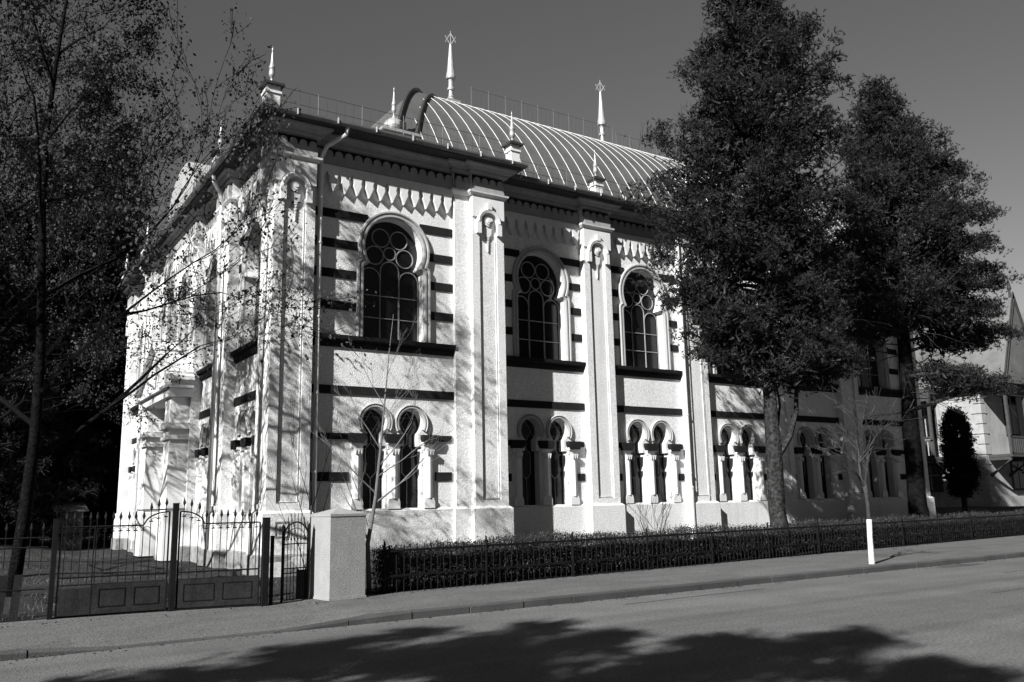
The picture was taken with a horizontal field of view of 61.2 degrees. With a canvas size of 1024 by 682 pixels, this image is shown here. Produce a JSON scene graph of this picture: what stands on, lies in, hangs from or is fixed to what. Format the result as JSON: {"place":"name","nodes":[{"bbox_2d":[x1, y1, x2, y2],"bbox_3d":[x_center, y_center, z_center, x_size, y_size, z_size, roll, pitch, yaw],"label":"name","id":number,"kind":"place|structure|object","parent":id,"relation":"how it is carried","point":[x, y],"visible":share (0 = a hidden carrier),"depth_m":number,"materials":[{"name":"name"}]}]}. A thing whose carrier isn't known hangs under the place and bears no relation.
{"place":"outdoors","nodes":[
{"label":"outdoors","id":0,"kind":"place"},
{"bbox_2d":[0,535,1023,681],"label":"road","id":1,"kind":"structure","parent":0,"point":[947,624],"depth_m":10.26,"materials":[{"name":"grey asphalt"}]},
{"bbox_2d":[0,552,1023,660],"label":"kerb","id":2,"kind":"structure","parent":1,"relation":"on","point":[8,655],"depth_m":14.12,"materials":[{"name":"concrete"}]},
{"bbox_2d":[630,570,1021,603],"bbox_3d":[12.044,4.988,18.998,22.500,0.001,3.181,6,-13,-33],"label":"road seam","id":3,"kind":"object","parent":1,"relation":"on","point":[764,588],"visible":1,"depth_m":15.06,"materials":[{"name":"asphalt"}]},
{"bbox_2d":[939,563,984,567],"bbox_3d":[14.084,5.284,20.798,8.698,0.001,1.669,1,-11,-13],"label":"road patch","id":4,"kind":"object","parent":1,"relation":"on","point":[960,565],"visible":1,"depth_m":20.41,"materials":[{"name":"grey asphalt"}]},
{"bbox_2d":[0,535,1023,656],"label":"pavement","id":5,"kind":"structure","parent":0,"point":[128,628],"depth_m":14.11,"materials":[{"name":"concrete"}]},
{"bbox_2d":[46,519,58,619],"bbox_3d":[-6.811,3.436,12.847,0.080,1.572,0.080,6,-13,-33],"label":"gate post","id":6,"kind":"object","parent":5,"relation":"on","point":[52,569],"visible":0.82,"depth_m":12.83,"materials":[{"name":"metal"}]},
{"bbox_2d":[54,498,170,617],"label":"driveway gate","id":7,"kind":"structure","parent":6,"relation":"attached to","point":[124,597],"depth_m":13.18,"materials":[{"name":"metal"}]},
{"bbox_2d":[168,503,179,611],"bbox_3d":[-5.326,3.450,13.633,0.090,1.772,0.090,6,-13,-33],"label":"gate post","id":8,"kind":"object","parent":5,"relation":"on","point":[173,563],"visible":0.82,"depth_m":13.61,"materials":[{"name":"metal"}]},
{"bbox_2d":[175,498,260,608],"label":"driveway gate","id":9,"kind":"structure","parent":8,"relation":"attached to","point":[211,591],"depth_m":13.82,"materials":[{"name":"metal"}]},
{"bbox_2d":[260,517,270,605],"bbox_3d":[-4.022,3.646,14.117,0.110,1.512,0.110,6,-13,-33],"label":"gate post","id":10,"kind":"object","parent":5,"relation":"on","point":[264,585],"visible":0.82,"depth_m":14.09,"materials":[{"name":"metal"}]},
{"bbox_2d":[269,536,274,604],"bbox_3d":[-3.935,3.808,14.179,0.060,1.212,0.060,6,-13,-33],"label":"gate post","id":11,"kind":"object","parent":5,"relation":"on","point":[271,570],"visible":0.82,"depth_m":14.17,"materials":[{"name":"metal"}]},
{"bbox_2d":[280,512,310,602],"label":"pedestrian gate","id":12,"kind":"structure","parent":5,"relation":"on","point":[302,583],"depth_m":14.70,"materials":[{"name":"metal"}]},
{"bbox_2d":[309,507,366,600],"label":"gate pillar","id":13,"kind":"structure","parent":5,"relation":"on","point":[338,553],"depth_m":14.79,"materials":[{"name":"white concrete"}]},
{"bbox_2d":[382,511,1023,593],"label":"iron fence","id":14,"kind":"object","parent":5,"relation":"on","point":[572,561],"visible":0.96,"depth_m":20.17,"materials":[{"name":"black metal"}]},
{"bbox_2d":[814,385,930,563],"bbox_3d":[8.120,3.000,19.873,2.814,4.164,1.904,6,-13,-33],"label":"street tree","id":15,"kind":"object","parent":5,"relation":"on","point":[871,558],"visible":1,"depth_m":20.07,"materials":[{"name":"grey plant"}]},
{"bbox_2d":[0,506,1023,621],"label":"yard","id":16,"kind":"structure","parent":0,"point":[43,573],"depth_m":21.96,"materials":[{"name":"grey plant"}]},
{"bbox_2d":[0,523,48,622],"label":"side fence","id":17,"kind":"object","parent":16,"relation":"on","point":[15,597],"visible":0.96,"depth_m":12.61,"materials":[{"name":"metal"}]},
{"bbox_2d":[0,186,50,541],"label":"spruce tree","id":18,"kind":"object","parent":16,"relation":"on","point":[9,245],"visible":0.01,"depth_m":44.75,"materials":[{"name":"black plant"}]},
{"bbox_2d":[0,170,88,541],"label":"spruce tree","id":19,"kind":"object","parent":16,"relation":"on","point":[6,508],"visible":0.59,"depth_m":35.94,"materials":[{"name":"black plant"}]},
{"bbox_2d":[0,129,118,543],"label":"spruce tree","id":20,"kind":"object","parent":16,"relation":"on","point":[12,472],"visible":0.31,"depth_m":38.09,"materials":[{"name":"black plant"}]},
{"bbox_2d":[23,169,114,542],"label":"spruce tree","id":21,"kind":"object","parent":16,"relation":"on","point":[52,284],"visible":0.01,"depth_m":46.75,"materials":[{"name":"black plant"}]},
{"bbox_2d":[51,502,88,548],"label":"pillar","id":22,"kind":"structure","parent":16,"relation":"on","point":[80,507],"depth_m":35.74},
{"bbox_2d":[0,51,140,541],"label":"spruce tree","id":23,"kind":"object","parent":16,"relation":"on","point":[75,417],"visible":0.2,"depth_m":41.79,"materials":[{"name":"black plant"}]},
{"bbox_2d":[0,0,182,339],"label":"maple tree","id":24,"kind":"object","parent":16,"relation":"on","point":[67,151],"visible":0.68,"depth_m":18.69,"materials":[{"name":"black plant"}]},
{"bbox_2d":[34,114,159,540],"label":"spruce tree","id":25,"kind":"object","parent":16,"relation":"on","point":[130,240],"visible":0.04,"depth_m":47.78,"materials":[{"name":"black plant"}]},
{"bbox_2d":[0,0,215,440],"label":"maple tree","id":26,"kind":"object","parent":16,"relation":"on","point":[79,65],"visible":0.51,"depth_m":24.75,"materials":[{"name":"black plant"}]},
{"bbox_2d":[44,583,175,603],"bbox_3d":[-6.786,4.484,15.523,3.586,0.298,1.787,6,-13,-33],"label":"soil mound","id":27,"kind":"object","parent":16,"relation":"on","point":[54,600],"visible":0.06,"depth_m":15.29,"materials":[{"name":"grey soil"}]},
{"bbox_2d":[0,551,292,620],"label":"grass","id":28,"kind":"structure","parent":16,"relation":"on","point":[87,575],"depth_m":20.43,"materials":[{"name":"grey plant"}]},
{"bbox_2d":[0,0,376,596],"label":"maple tree","id":29,"kind":"object","parent":16,"relation":"on","point":[34,422],"visible":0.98,"depth_m":17.33,"materials":[{"name":"black plant"}]},
{"bbox_2d":[269,556,306,576],"bbox_3d":[-4.822,5.181,19.786,1.715,0.520,0.877,6,-13,-33],"label":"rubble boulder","id":30,"kind":"object","parent":16,"relation":"on","point":[277,569],"visible":0.23,"depth_m":19.34,"materials":[{"name":"stone"}]},
{"bbox_2d":[259,359,344,587],"bbox_3d":[-3.920,2.488,16.007,1.594,4.282,0.868,6,-13,-33],"label":"shrub stem","id":31,"kind":"object","parent":16,"relation":"on","point":[311,507],"visible":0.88,"depth_m":16.06,"materials":[{"name":"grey plant"}]},
{"bbox_2d":[309,314,460,594],"bbox_3d":[-2.226,2.032,16.258,3.115,5.202,1.212,6,-13,-33],"label":"young tree","id":32,"kind":"object","parent":16,"relation":"on","point":[368,562],"visible":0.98,"depth_m":16.10,"materials":[{"name":"grey plant"}]},
{"bbox_2d":[111,31,935,576],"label":"synagogue","id":33,"kind":"structure","parent":16,"relation":"on","point":[565,383],"depth_m":25.43,"materials":[{"name":"paint"}]},
{"bbox_2d":[128,447,135,512],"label":"twin arched window","id":34,"kind":"structure","parent":33,"relation":"in","point":[131,470],"depth_m":35.18,"materials":[{"name":"paint"}]},
{"bbox_2d":[134,321,143,405],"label":"arched window","id":35,"kind":"structure","parent":33,"relation":"in","point":[141,330],"depth_m":36.14,"materials":[{"name":"paint"}]},
{"bbox_2d":[159,300,165,341],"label":"arched window","id":36,"kind":"structure","parent":33,"relation":"in","point":[162,314],"depth_m":32.82,"materials":[{"name":"paint"}]},
{"bbox_2d":[166,284,176,342],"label":"arched window","id":37,"kind":"structure","parent":33,"relation":"in","point":[169,310],"depth_m":30.19,"materials":[{"name":"paint"}]},
{"bbox_2d":[177,272,189,359],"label":"arched window","id":38,"kind":"structure","parent":33,"relation":"in","point":[186,278],"depth_m":28.45,"materials":[{"name":"paint"}]},
{"bbox_2d":[195,422,209,512],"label":"twin arched window","id":39,"kind":"structure","parent":33,"relation":"in","point":[199,453],"depth_m":25.83,"materials":[{"name":"paint"}]},
{"bbox_2d":[202,253,216,367],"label":"arched window","id":40,"kind":"structure","parent":33,"relation":"in","point":[205,336],"depth_m":26.92,"materials":[{"name":"paint"}]},
{"bbox_2d":[230,406,255,511],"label":"twin arched window","id":41,"kind":"structure","parent":33,"relation":"in","point":[245,442],"depth_m":22.28,"materials":[{"name":"paint"}]},
{"bbox_2d":[238,215,261,347],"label":"arched window","id":42,"kind":"structure","parent":33,"relation":"in","point":[244,276],"depth_m":23.69,"materials":[{"name":"paint"}]},
{"bbox_2d":[355,211,430,342],"bbox_3d":[-3.183,-1.669,23.025,2.120,3.610,0.385,6,-13,-33],"label":"arched window","id":43,"kind":"structure","parent":33,"relation":"in","point":[390,253],"depth_m":23.18,"materials":[{"name":"paint"}]},
{"bbox_2d":[347,403,438,509],"bbox_3d":[-3.061,2.979,22.116,2.520,2.735,0.440,6,-13,-33],"label":"twin arched window","id":44,"kind":"structure","parent":33,"relation":"in","point":[372,419],"depth_m":22.14,"materials":[{"name":"paint"}]},
{"bbox_2d":[512,247,571,360],"bbox_3d":[0.829,-1.103,26.495,2.120,3.610,0.385,6,-13,-33],"label":"arched window","id":45,"kind":"structure","parent":33,"relation":"in","point":[535,311],"depth_m":26.67,"materials":[{"name":"paint"}]},
{"bbox_2d":[510,414,581,505],"bbox_3d":[0.951,3.545,25.586,2.520,2.735,0.440,6,-13,-33],"label":"twin arched window","id":46,"kind":"structure","parent":33,"relation":"in","point":[525,429],"depth_m":25.59,"materials":[{"name":"paint"}]},
{"bbox_2d":[618,264,670,369],"bbox_3d":[4.283,-0.759,28.715,2.120,3.610,0.385,6,-13,-33],"label":"arched window","id":47,"kind":"structure","parent":33,"relation":"in","point":[638,329],"depth_m":28.87,"materials":[{"name":"paint"}]},
{"bbox_2d":[620,419,681,502],"bbox_3d":[4.404,3.889,27.806,2.520,2.735,0.440,6,-13,-33],"label":"twin arched window","id":48,"kind":"structure","parent":33,"relation":"in","point":[632,470],"depth_m":27.80,"materials":[{"name":"paint"}]},
{"bbox_2d":[711,289,748,375],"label":"arched window","id":49,"kind":"structure","parent":33,"relation":"in","point":[715,371],"depth_m":30.60,"materials":[{"name":"paint"}]},
{"bbox_2d":[713,423,766,500],"bbox_3d":[7.841,4.231,30.015,2.520,2.735,0.440,6,-13,-33],"label":"twin arched window","id":50,"kind":"structure","parent":33,"relation":"in","point":[722,460],"depth_m":29.98,"materials":[{"name":"paint"}]},
{"bbox_2d":[794,427,841,498],"bbox_3d":[11.278,4.573,32.225,2.520,2.735,0.440,6,-13,-33],"label":"twin arched window","id":51,"kind":"structure","parent":33,"relation":"in","point":[801,462],"depth_m":32.16,"materials":[{"name":"paint"}]},
{"bbox_2d":[851,315,890,388],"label":"arched window","id":52,"kind":"structure","parent":33,"relation":"in","point":[871,374],"depth_m":35.43,"materials":[{"name":"paint"}]},
{"bbox_2d":[863,430,902,497],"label":"twin arched window","id":53,"kind":"structure","parent":33,"relation":"in","point":[882,464],"depth_m":34.35,"materials":[{"name":"paint"}]},
{"bbox_2d":[623,484,678,537],"bbox_3d":[3.676,4.767,22.831,1.437,2.005,1.419,-2,-11,2],"label":"twiggy bush","id":54,"kind":"object","parent":16,"relation":"on","point":[662,507],"visible":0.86,"depth_m":22.89,"materials":[{"name":"grey plant"}]},
{"bbox_2d":[631,101,731,158],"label":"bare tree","id":55,"kind":"object","parent":16,"relation":"on","point":[675,133],"visible":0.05,"depth_m":61.24,"materials":[{"name":"grey plant"}]},
{"bbox_2d":[370,509,1023,592],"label":"hedge","id":56,"kind":"object","parent":16,"relation":"on","point":[377,566],"visible":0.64,"depth_m":19.52,"materials":[{"name":"black plant"}]},
{"bbox_2d":[615,0,890,556],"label":"pine tree","id":57,"kind":"object","parent":16,"relation":"on","point":[749,347],"visible":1,"depth_m":23.95,"materials":[{"name":"black plant"}]},
{"bbox_2d":[811,74,1023,521],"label":"pine tree","id":58,"kind":"object","parent":16,"relation":"on","point":[884,186],"visible":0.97,"depth_m":30.21,"materials":[{"name":"black plant"}]},
{"bbox_2d":[936,403,984,514],"bbox_3d":[20.155,5.453,39.013,1.917,5.442,1.886,6,-13,-33],"label":"cypress","id":59,"kind":"object","parent":16,"relation":"on","point":[961,471],"visible":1,"depth_m":38.76,"materials":[{"name":"black plant"}]},
{"bbox_2d":[913,277,1023,506],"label":"villa","id":60,"kind":"object","parent":16,"relation":"on","point":[998,429],"visible":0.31,"depth_m":47.37,"materials":[{"name":"white paint"}]},
{"bbox_2d":[921,397,938,438],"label":"window","id":61,"kind":"structure","parent":60,"relation":"in","point":[933,410],"depth_m":49.32,"materials":[{"name":"black glass"}]},
{"bbox_2d":[927,463,943,491],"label":"window","id":62,"kind":"structure","parent":60,"relation":"in","point":[935,480],"depth_m":48.76,"materials":[{"name":"black glass"}]},
{"bbox_2d":[1001,396,1020,435],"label":"window","id":63,"kind":"structure","parent":60,"relation":"in","point":[1015,429],"depth_m":48.59,"materials":[{"name":"black glass"}]},
{"bbox_2d":[1010,460,1023,489],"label":"window","id":64,"kind":"structure","parent":60,"relation":"in","point":[1018,478],"depth_m":47.83,"materials":[{"name":"black glass"}]},
{"bbox_2d":[0,0,1023,354],"label":"sky","id":65,"kind":"structure","parent":0,"point":[962,61],"materials":[{"name":"grey"}]}
]}

